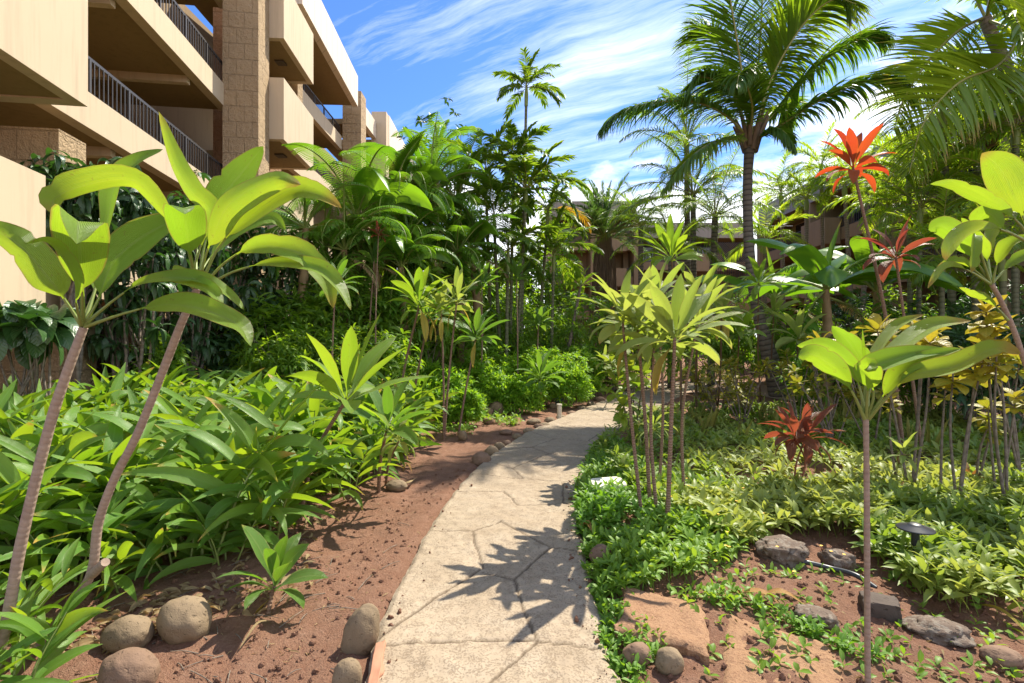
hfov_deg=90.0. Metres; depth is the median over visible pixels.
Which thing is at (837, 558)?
lava rock
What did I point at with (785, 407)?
snake plant
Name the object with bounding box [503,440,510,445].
boulder
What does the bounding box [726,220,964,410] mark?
banana plant
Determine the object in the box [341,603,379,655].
boulder
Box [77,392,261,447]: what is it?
ginger plant
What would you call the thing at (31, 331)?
rubber plant
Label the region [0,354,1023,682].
ground
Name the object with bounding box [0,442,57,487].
ginger plant
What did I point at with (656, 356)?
ti plant
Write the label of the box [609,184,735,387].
feather palm
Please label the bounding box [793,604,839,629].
lava rock
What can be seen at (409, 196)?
banana plant
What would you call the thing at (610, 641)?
creeper
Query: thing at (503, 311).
leafy shrub
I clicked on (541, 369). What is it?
ti plant
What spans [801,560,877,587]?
irrigation hose
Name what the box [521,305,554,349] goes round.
ti plant
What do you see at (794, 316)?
leafy shrub
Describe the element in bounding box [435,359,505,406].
round bush
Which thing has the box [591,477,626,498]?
utility box
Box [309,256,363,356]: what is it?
ti plant
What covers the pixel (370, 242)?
banana plant
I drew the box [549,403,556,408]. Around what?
boulder
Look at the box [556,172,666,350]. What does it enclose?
date palm
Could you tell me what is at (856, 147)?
ti plant
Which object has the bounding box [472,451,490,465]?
boulder
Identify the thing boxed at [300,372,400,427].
ginger plant
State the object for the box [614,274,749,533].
ti plant
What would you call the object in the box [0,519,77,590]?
ginger plant
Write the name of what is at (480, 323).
ti plant
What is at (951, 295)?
areca palm
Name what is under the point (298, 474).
ginger plant
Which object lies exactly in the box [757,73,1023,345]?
apartment wing
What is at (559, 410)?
marker post
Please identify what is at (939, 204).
areca palm
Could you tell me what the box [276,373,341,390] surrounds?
ginger plant
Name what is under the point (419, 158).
banana plant
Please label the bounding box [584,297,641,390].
leafy shrub
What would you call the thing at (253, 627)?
fallen leaf
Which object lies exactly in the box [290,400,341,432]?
ginger plant
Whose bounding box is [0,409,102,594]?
ginger plant
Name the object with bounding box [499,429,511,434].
boulder
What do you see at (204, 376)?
ginger plant
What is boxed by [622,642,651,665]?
boulder
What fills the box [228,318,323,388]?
leafy shrub
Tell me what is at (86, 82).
apartment building
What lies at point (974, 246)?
ti plant
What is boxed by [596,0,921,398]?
coconut palm
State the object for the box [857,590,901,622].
lava rock
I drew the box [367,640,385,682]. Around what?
edging slab
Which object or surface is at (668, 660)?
boulder
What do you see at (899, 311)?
leafy shrub
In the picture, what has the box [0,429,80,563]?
ginger plant
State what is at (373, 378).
ginger plant
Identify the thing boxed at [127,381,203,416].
ginger plant
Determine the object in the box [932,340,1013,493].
croton
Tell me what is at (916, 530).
path light
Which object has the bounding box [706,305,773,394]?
ti plant
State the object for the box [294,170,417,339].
banana plant
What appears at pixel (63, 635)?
ginger plant
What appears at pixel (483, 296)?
broadleaf tree
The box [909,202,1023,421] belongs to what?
areca palm
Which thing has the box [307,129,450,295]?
banana plant
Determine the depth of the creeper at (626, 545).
3.90 m
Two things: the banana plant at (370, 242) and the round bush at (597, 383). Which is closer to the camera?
the banana plant at (370, 242)
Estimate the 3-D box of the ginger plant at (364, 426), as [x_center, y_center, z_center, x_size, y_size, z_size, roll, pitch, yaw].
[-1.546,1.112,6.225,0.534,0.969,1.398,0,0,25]
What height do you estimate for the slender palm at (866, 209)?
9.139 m
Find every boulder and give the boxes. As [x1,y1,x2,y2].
[97,647,160,682]
[99,614,154,652]
[156,595,211,644]
[332,657,361,682]
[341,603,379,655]
[385,479,407,491]
[458,430,466,440]
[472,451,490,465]
[483,417,493,424]
[484,445,498,455]
[486,407,493,415]
[489,401,503,415]
[494,442,504,449]
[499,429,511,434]
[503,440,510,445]
[511,433,521,438]
[523,427,532,432]
[526,418,540,424]
[544,417,554,422]
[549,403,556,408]
[589,544,611,563]
[595,396,604,401]
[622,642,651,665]
[655,647,683,674]
[979,645,1023,669]
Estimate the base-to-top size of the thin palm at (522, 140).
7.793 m
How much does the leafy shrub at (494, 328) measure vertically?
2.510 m
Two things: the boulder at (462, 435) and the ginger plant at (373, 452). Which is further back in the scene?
the boulder at (462, 435)
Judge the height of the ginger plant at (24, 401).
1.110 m
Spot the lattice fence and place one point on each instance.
(723, 247)
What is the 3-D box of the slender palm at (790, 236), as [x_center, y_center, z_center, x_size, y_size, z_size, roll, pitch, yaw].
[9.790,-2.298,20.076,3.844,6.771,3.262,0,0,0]
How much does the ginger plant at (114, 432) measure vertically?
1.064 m
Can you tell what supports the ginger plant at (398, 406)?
on the ground at (448, 456)
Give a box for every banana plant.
[233,182,379,314]
[256,199,392,329]
[279,142,432,331]
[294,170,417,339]
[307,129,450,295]
[323,226,433,344]
[341,180,463,353]
[349,111,502,336]
[357,227,461,370]
[362,146,477,343]
[385,119,479,221]
[393,209,519,363]
[401,129,523,349]
[415,214,492,373]
[431,205,525,354]
[684,246,859,384]
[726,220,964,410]
[764,221,997,401]
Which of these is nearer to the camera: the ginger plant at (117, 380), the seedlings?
the seedlings
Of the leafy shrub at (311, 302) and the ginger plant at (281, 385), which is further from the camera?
the leafy shrub at (311, 302)
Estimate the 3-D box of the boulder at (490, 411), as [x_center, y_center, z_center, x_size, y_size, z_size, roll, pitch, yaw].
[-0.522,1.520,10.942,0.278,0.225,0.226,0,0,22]
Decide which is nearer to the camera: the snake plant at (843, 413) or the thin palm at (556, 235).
the snake plant at (843, 413)
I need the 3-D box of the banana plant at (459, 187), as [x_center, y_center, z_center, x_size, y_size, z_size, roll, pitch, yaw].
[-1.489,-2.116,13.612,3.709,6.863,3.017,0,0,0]
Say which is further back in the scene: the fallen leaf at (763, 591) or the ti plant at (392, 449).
the ti plant at (392, 449)
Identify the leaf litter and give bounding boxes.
[29,476,1001,679]
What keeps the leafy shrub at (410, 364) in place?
on the ground at (448, 456)
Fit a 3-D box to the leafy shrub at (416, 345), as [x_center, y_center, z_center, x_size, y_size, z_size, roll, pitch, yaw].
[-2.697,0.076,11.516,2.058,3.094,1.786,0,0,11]
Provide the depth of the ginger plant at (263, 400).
5.41 m
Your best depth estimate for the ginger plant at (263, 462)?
4.13 m
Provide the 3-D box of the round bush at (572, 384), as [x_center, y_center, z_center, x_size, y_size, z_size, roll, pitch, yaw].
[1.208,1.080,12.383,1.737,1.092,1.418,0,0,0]
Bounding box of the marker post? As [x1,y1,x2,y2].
[557,404,561,418]
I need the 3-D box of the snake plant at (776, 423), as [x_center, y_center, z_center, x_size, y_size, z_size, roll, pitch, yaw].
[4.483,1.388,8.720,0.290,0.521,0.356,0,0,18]
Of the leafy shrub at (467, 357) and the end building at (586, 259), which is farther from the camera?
the end building at (586, 259)
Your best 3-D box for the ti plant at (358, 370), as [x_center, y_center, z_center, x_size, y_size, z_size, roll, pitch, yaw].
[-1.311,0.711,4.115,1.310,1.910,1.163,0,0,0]
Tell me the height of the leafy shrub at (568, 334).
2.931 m
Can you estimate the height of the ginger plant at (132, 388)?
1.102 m
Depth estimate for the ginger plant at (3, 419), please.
3.79 m
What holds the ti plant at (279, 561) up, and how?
on the ground at (448, 456)
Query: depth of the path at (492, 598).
3.36 m
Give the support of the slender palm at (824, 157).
on the ground at (448, 456)
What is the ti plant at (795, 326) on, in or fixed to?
on the ground at (448, 456)
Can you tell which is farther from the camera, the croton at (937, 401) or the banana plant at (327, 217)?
the banana plant at (327, 217)
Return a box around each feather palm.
[586,177,685,372]
[608,125,774,381]
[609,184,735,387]
[619,48,755,376]
[636,146,788,385]
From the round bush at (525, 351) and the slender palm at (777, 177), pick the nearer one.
the round bush at (525, 351)
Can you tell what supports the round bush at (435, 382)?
on the ground at (448, 456)
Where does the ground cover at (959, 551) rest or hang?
on the ground at (448, 456)
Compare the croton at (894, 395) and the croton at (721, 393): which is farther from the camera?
the croton at (721, 393)
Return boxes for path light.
[895,522,936,567]
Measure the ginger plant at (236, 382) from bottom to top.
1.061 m
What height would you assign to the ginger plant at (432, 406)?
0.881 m
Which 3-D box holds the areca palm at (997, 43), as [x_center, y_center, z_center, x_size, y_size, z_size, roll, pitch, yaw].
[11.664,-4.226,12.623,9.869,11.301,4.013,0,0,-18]
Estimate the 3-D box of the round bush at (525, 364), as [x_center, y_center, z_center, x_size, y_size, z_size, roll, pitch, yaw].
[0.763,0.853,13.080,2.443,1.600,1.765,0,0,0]
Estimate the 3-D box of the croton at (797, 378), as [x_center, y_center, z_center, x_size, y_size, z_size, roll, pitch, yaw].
[4.499,0.990,7.749,1.335,1.310,0.957,0,0,-12]
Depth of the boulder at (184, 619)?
2.71 m
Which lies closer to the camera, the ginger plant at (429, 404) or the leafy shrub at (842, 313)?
the ginger plant at (429, 404)
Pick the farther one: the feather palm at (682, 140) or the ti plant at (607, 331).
the feather palm at (682, 140)
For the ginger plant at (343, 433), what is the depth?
5.49 m
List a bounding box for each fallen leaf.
[239,620,270,648]
[579,520,591,530]
[722,588,778,602]
[761,588,803,603]
[982,604,1023,629]
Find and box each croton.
[597,316,650,434]
[675,364,716,411]
[697,355,777,423]
[697,368,746,414]
[719,357,756,422]
[761,347,812,420]
[783,364,860,442]
[798,330,847,429]
[807,326,900,445]
[856,313,952,481]
[881,390,902,474]
[928,377,959,482]
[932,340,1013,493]
[965,295,1020,505]
[969,386,1023,497]
[975,412,1007,476]
[984,354,1023,481]
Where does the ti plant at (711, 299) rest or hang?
on the ground at (448, 456)
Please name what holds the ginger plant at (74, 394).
on the ground at (448, 456)
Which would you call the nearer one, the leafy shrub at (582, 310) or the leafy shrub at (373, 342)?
the leafy shrub at (373, 342)
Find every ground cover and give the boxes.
[591,398,1023,493]
[624,466,1023,616]
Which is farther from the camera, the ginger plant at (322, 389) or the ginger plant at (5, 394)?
the ginger plant at (322, 389)
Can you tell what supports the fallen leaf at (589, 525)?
on the creeper at (626, 545)
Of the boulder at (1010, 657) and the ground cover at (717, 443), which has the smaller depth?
the boulder at (1010, 657)
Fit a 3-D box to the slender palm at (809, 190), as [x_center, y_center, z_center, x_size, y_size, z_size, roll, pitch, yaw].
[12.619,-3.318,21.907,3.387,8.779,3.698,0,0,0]
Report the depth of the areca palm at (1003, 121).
12.43 m
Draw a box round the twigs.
[56,522,408,682]
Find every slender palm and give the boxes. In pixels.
[710,192,816,318]
[738,150,819,329]
[766,155,850,320]
[779,119,848,303]
[795,148,896,327]
[818,127,919,333]
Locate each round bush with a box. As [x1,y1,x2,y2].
[390,350,441,398]
[416,359,488,417]
[433,383,487,425]
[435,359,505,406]
[448,344,522,397]
[489,333,564,371]
[491,373,547,413]
[506,344,589,403]
[533,365,596,407]
[560,344,607,394]
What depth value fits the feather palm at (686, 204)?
17.86 m
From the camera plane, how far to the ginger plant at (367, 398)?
6.81 m
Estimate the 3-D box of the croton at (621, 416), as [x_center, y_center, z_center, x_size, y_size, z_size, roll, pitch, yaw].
[1.685,0.599,6.882,0.720,2.042,2.680,0,0,23]
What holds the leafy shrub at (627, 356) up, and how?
on the ground at (448, 456)
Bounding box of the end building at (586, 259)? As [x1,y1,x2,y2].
[545,201,637,353]
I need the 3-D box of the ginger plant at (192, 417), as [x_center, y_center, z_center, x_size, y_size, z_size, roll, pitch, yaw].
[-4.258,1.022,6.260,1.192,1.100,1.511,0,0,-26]
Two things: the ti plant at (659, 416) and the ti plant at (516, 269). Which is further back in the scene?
the ti plant at (516, 269)
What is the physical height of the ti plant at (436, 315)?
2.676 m
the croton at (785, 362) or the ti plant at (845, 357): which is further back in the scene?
the croton at (785, 362)
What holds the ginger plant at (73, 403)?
on the ground at (448, 456)
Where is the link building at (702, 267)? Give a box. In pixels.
[621,223,754,352]
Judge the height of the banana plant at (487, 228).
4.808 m
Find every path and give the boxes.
[365,380,721,682]
[614,381,1023,420]
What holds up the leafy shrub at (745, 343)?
on the ground at (448, 456)
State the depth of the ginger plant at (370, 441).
5.77 m
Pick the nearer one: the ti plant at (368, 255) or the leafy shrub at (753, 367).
the ti plant at (368, 255)
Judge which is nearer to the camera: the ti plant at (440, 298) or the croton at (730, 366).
the ti plant at (440, 298)
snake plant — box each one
[666,413,685,440]
[686,403,705,422]
[695,405,719,429]
[700,409,712,443]
[725,415,752,448]
[748,394,768,420]
[754,399,781,422]
[765,409,784,431]
[774,399,796,419]
[795,398,809,412]
[834,403,852,427]
[841,398,859,418]
[887,406,901,431]
[892,415,913,437]
[925,419,948,453]
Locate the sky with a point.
(406, 56)
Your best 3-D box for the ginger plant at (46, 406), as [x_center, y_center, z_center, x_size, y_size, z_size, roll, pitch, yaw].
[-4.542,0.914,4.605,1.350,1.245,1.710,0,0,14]
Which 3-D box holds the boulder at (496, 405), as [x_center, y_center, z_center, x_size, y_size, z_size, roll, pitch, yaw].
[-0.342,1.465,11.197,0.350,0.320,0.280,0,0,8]
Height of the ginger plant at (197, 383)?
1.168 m
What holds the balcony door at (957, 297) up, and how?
in the apartment wing
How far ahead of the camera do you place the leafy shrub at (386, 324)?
10.17 m
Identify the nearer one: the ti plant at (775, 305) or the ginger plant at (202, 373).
the ginger plant at (202, 373)
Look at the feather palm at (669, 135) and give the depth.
20.97 m
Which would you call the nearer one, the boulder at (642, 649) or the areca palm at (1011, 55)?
the boulder at (642, 649)
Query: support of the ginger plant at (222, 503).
on the ground at (448, 456)
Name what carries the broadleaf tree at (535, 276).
on the ground at (448, 456)
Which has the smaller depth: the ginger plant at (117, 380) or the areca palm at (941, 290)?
the ginger plant at (117, 380)
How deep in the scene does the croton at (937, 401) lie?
5.02 m
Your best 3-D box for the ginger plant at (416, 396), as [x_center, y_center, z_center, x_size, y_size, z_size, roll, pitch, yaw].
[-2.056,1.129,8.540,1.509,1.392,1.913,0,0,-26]
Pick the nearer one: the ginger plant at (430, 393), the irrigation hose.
the irrigation hose
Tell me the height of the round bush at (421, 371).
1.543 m
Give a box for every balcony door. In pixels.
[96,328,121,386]
[643,244,652,260]
[696,244,710,253]
[796,223,803,241]
[854,195,878,220]
[854,296,872,315]
[945,282,996,320]
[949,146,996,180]
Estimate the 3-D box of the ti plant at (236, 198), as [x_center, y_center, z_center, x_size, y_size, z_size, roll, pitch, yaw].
[-1.685,0.408,2.459,2.018,2.993,0.982,0,0,0]
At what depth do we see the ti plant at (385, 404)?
4.85 m
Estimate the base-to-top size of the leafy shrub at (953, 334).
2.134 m
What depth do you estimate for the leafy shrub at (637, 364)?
16.77 m
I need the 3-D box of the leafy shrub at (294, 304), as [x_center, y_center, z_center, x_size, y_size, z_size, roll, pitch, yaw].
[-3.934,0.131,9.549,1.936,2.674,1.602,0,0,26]
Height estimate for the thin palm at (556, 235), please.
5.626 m
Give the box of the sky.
[186,0,1023,336]
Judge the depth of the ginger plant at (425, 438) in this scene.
7.88 m
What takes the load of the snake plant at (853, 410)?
on the ground at (448, 456)
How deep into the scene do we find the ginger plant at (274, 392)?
6.24 m
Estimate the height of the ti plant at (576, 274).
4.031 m
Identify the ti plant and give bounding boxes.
[0,149,253,663]
[35,112,350,646]
[215,524,327,613]
[286,313,432,520]
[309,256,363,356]
[336,380,433,492]
[347,231,397,346]
[367,220,390,344]
[377,420,427,484]
[384,265,451,382]
[401,282,459,384]
[415,266,483,439]
[453,307,508,436]
[463,263,501,387]
[498,254,535,374]
[516,348,569,393]
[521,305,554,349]
[562,264,599,394]
[570,269,660,515]
[589,267,675,499]
[593,345,611,394]
[607,303,713,507]
[613,259,700,474]
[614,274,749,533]
[627,407,677,444]
[632,214,707,414]
[661,275,742,485]
[664,263,739,407]
[706,280,752,407]
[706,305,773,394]
[731,256,790,402]
[750,291,800,359]
[759,401,845,478]
[767,309,829,399]
[797,314,1020,682]
[815,123,905,455]
[855,216,935,460]
[884,431,926,472]
[928,216,1023,368]
[931,151,1023,259]
[966,463,984,478]
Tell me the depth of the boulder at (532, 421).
9.92 m
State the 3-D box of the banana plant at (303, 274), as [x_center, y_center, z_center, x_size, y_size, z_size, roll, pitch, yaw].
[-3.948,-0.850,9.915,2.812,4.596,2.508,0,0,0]
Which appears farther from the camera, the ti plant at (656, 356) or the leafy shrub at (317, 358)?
the leafy shrub at (317, 358)
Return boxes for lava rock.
[755,534,809,568]
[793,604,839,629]
[817,548,856,570]
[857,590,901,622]
[901,615,976,647]
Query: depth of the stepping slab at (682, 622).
2.78 m
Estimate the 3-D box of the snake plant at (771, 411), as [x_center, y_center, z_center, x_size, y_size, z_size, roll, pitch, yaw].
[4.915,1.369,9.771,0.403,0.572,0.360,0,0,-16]
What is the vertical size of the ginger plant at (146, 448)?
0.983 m
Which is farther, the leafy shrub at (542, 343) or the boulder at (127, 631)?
the leafy shrub at (542, 343)
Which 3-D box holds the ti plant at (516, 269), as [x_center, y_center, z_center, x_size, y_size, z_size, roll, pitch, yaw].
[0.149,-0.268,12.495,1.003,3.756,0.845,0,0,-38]
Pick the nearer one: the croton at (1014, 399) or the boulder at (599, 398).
the croton at (1014, 399)
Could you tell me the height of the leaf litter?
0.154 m
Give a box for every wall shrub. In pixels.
[19,147,122,398]
[83,156,195,395]
[115,169,231,378]
[202,227,295,365]
[231,230,321,340]
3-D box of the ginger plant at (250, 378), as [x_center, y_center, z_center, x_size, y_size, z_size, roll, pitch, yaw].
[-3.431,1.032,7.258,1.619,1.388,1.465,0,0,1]
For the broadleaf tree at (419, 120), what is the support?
on the ground at (448, 456)
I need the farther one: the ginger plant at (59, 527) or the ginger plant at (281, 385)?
the ginger plant at (281, 385)
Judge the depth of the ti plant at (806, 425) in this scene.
5.27 m
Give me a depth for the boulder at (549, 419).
10.23 m
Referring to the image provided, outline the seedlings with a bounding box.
[649,556,1023,682]
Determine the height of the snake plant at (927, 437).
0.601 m
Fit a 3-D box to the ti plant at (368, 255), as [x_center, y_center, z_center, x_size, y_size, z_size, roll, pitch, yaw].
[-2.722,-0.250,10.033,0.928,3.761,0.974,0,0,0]
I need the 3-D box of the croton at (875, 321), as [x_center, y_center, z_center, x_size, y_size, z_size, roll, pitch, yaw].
[4.097,0.670,5.379,0.875,1.944,0.882,0,0,29]
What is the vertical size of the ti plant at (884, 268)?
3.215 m
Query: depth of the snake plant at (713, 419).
8.92 m
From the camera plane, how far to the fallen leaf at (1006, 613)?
2.93 m
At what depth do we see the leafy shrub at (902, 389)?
10.19 m
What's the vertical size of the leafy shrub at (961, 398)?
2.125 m
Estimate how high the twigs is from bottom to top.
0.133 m
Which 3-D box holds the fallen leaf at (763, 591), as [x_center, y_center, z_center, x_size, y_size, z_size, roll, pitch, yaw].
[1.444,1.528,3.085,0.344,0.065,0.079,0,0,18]
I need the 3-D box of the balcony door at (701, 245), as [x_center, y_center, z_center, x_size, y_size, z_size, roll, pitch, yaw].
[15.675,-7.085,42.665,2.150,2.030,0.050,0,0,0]
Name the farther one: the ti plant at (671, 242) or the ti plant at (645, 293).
the ti plant at (671, 242)
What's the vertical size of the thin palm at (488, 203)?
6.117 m
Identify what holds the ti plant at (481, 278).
on the ground at (448, 456)
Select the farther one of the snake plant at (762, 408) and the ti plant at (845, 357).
the snake plant at (762, 408)
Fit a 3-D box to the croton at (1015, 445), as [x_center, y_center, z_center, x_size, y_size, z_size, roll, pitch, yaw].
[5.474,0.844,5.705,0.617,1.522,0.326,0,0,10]
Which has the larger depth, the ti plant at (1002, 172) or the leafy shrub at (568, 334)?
the leafy shrub at (568, 334)
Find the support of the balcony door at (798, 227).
in the apartment wing
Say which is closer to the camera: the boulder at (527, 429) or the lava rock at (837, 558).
the lava rock at (837, 558)
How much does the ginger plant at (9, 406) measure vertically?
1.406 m
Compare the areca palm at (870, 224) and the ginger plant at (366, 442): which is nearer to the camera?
the ginger plant at (366, 442)
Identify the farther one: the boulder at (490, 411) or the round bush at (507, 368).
the round bush at (507, 368)
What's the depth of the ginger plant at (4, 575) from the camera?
2.92 m
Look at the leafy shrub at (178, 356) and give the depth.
7.49 m
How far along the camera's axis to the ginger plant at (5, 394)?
4.51 m
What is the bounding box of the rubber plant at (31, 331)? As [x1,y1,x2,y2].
[0,299,79,406]
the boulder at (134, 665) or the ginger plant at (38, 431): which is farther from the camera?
the ginger plant at (38, 431)
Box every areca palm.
[818,151,936,308]
[830,116,994,310]
[838,122,986,319]
[852,22,1023,328]
[855,178,1023,410]
[856,0,1023,189]
[876,64,1023,393]
[877,119,1023,392]
[903,43,1022,335]
[905,136,1023,408]
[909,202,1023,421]
[934,50,1023,380]
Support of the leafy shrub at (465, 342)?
on the ground at (448, 456)
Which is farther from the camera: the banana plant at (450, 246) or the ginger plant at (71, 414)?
the banana plant at (450, 246)
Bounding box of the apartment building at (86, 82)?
[0,0,414,395]
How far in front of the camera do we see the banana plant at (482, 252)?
12.11 m
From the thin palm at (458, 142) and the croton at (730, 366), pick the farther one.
the thin palm at (458, 142)
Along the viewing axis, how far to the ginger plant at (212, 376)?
8.20 m
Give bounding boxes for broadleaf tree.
[347,182,433,326]
[397,97,484,283]
[421,247,502,353]
[466,261,523,326]
[484,244,556,349]
[516,229,585,343]
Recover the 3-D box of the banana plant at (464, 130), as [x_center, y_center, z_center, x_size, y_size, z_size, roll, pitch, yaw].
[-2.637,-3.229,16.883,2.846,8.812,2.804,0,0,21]
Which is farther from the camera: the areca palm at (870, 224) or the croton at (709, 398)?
the areca palm at (870, 224)
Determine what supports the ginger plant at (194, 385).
on the ground at (448, 456)
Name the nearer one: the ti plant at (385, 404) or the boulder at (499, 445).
the ti plant at (385, 404)
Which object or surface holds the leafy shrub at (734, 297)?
on the ground at (448, 456)
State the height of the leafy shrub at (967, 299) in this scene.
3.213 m
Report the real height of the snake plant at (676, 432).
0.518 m
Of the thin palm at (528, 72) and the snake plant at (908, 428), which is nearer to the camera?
the snake plant at (908, 428)
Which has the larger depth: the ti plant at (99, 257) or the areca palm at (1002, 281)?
the areca palm at (1002, 281)
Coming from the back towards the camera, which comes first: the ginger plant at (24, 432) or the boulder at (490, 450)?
the boulder at (490, 450)
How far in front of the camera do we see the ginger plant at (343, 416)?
6.91 m
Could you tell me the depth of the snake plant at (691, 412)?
10.13 m
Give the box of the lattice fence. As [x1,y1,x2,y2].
[704,242,752,355]
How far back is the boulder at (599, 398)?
13.66 m
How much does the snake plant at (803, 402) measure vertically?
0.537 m
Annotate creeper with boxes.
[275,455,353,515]
[430,408,523,433]
[569,435,771,598]
[590,578,667,682]
[679,580,890,666]
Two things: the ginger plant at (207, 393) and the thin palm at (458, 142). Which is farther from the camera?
the thin palm at (458, 142)
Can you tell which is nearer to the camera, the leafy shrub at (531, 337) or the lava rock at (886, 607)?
the lava rock at (886, 607)
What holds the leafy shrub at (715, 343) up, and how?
on the ground at (448, 456)
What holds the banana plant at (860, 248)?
on the ground at (448, 456)
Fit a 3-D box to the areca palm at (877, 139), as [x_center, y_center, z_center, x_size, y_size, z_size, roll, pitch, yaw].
[11.171,-2.505,14.536,3.796,7.465,3.736,0,0,0]
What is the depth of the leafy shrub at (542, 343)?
15.25 m
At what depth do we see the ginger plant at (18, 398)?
4.04 m
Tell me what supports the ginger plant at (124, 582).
on the ground at (448, 456)
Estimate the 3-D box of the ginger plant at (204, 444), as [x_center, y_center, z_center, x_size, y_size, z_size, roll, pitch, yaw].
[-2.322,0.950,3.714,1.970,1.365,0.752,0,0,-7]
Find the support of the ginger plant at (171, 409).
on the ground at (448, 456)
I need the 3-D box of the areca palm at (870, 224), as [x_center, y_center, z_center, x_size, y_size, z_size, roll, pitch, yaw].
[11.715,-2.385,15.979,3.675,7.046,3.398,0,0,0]
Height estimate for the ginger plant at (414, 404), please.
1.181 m
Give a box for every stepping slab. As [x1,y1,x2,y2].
[614,586,709,665]
[722,614,843,682]
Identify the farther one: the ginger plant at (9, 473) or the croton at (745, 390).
the croton at (745, 390)
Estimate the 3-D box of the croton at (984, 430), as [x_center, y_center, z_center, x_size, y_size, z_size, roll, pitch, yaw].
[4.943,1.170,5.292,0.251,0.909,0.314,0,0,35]
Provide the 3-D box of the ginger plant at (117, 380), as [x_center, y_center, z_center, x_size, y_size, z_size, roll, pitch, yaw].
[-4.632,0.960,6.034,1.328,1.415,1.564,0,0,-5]
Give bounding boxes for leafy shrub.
[108,330,197,390]
[184,304,243,384]
[198,277,293,369]
[205,290,322,385]
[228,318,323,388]
[242,306,341,373]
[252,284,349,374]
[269,273,373,366]
[288,317,369,385]
[306,249,386,378]
[313,278,416,379]
[339,319,424,389]
[362,327,425,393]
[379,282,440,365]
[382,260,462,385]
[414,295,491,363]
[418,307,495,398]
[447,302,509,363]
[468,317,533,359]
[470,298,530,353]
[500,278,572,360]
[501,302,567,378]
[502,313,563,352]
[530,310,588,362]
[534,292,595,360]
[545,282,620,392]
[559,306,608,357]
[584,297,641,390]
[596,320,650,382]
[623,324,694,388]
[658,316,746,395]
[704,284,768,375]
[709,313,761,381]
[748,343,802,380]
[755,300,859,384]
[772,339,878,411]
[808,287,885,340]
[814,319,926,412]
[841,283,945,340]
[859,296,970,407]
[908,319,1023,421]
[924,272,1023,393]
[939,313,1023,435]
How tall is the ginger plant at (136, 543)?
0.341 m
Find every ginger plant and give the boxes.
[0,375,113,424]
[0,379,95,428]
[0,392,122,508]
[0,404,165,582]
[0,405,98,444]
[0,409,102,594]
[0,411,73,482]
[0,411,148,563]
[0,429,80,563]
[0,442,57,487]
[0,462,164,591]
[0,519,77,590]
[0,537,102,674]
[0,552,23,577]
[0,554,55,621]
[0,579,128,682]
[3,378,124,435]
[4,365,242,531]
[4,406,79,542]
[12,387,165,425]
[12,397,163,430]
[12,430,235,599]
[23,378,310,543]
[39,422,223,543]
[42,386,149,410]
[46,363,183,407]
[51,382,131,417]
[64,397,199,421]
[76,362,180,406]
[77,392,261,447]
[80,491,178,607]
[83,380,334,564]
[86,363,218,403]
[102,382,218,422]
[102,558,117,597]
[103,397,175,412]
[114,365,228,396]
[120,539,147,573]
[125,360,211,391]
[127,379,212,420]
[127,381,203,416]
[132,368,231,390]
[134,382,241,401]
[136,403,363,542]
[145,409,362,553]
[147,463,293,586]
[148,379,235,414]
[149,446,316,530]
[163,378,249,410]
[168,377,240,392]
[174,371,348,434]
[181,392,307,450]
[186,368,240,387]
[188,376,276,395]
[194,361,280,385]
[200,384,245,409]
[209,366,326,395]
[214,379,360,485]
[231,380,345,420]
[254,433,290,504]
[257,366,301,384]
[269,413,364,492]
[271,428,336,490]
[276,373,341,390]
[285,364,307,398]
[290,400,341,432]
[292,355,414,398]
[295,433,409,509]
[296,415,399,489]
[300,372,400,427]
[318,385,375,426]
[318,403,414,492]
[329,399,348,429]
[330,401,405,455]
[340,375,448,447]
[343,388,443,466]
[345,404,432,480]
[353,383,430,454]
[375,374,461,431]
[378,367,436,425]
[403,409,431,440]
[409,391,442,418]
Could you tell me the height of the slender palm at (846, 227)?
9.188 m
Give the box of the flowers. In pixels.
[687,475,845,571]
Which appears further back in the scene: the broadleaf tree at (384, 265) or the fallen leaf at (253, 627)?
the broadleaf tree at (384, 265)
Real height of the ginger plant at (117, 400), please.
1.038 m
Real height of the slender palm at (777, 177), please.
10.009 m
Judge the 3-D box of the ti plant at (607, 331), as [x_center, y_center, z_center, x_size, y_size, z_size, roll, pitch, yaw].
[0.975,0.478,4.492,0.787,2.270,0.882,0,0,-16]
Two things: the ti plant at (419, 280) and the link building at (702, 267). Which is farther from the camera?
the link building at (702, 267)
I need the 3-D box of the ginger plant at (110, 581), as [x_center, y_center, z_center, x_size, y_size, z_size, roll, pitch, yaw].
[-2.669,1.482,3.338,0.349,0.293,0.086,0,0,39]
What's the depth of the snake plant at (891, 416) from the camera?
9.19 m
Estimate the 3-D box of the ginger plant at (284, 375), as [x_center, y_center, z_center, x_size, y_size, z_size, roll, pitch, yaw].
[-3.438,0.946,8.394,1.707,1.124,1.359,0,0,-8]
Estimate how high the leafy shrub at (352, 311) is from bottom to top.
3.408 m
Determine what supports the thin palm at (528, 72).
on the ground at (448, 456)
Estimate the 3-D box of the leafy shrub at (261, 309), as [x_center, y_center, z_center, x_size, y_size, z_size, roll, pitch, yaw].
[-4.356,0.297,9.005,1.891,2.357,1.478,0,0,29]
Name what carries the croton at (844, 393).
on the ground at (448, 456)
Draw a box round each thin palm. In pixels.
[437,118,521,313]
[450,167,538,361]
[462,197,560,361]
[466,140,592,352]
[476,121,555,352]
[490,46,565,344]
[509,169,591,346]
[513,203,603,351]
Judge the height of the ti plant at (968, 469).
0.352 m
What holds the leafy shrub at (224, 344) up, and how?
on the ground at (448, 456)

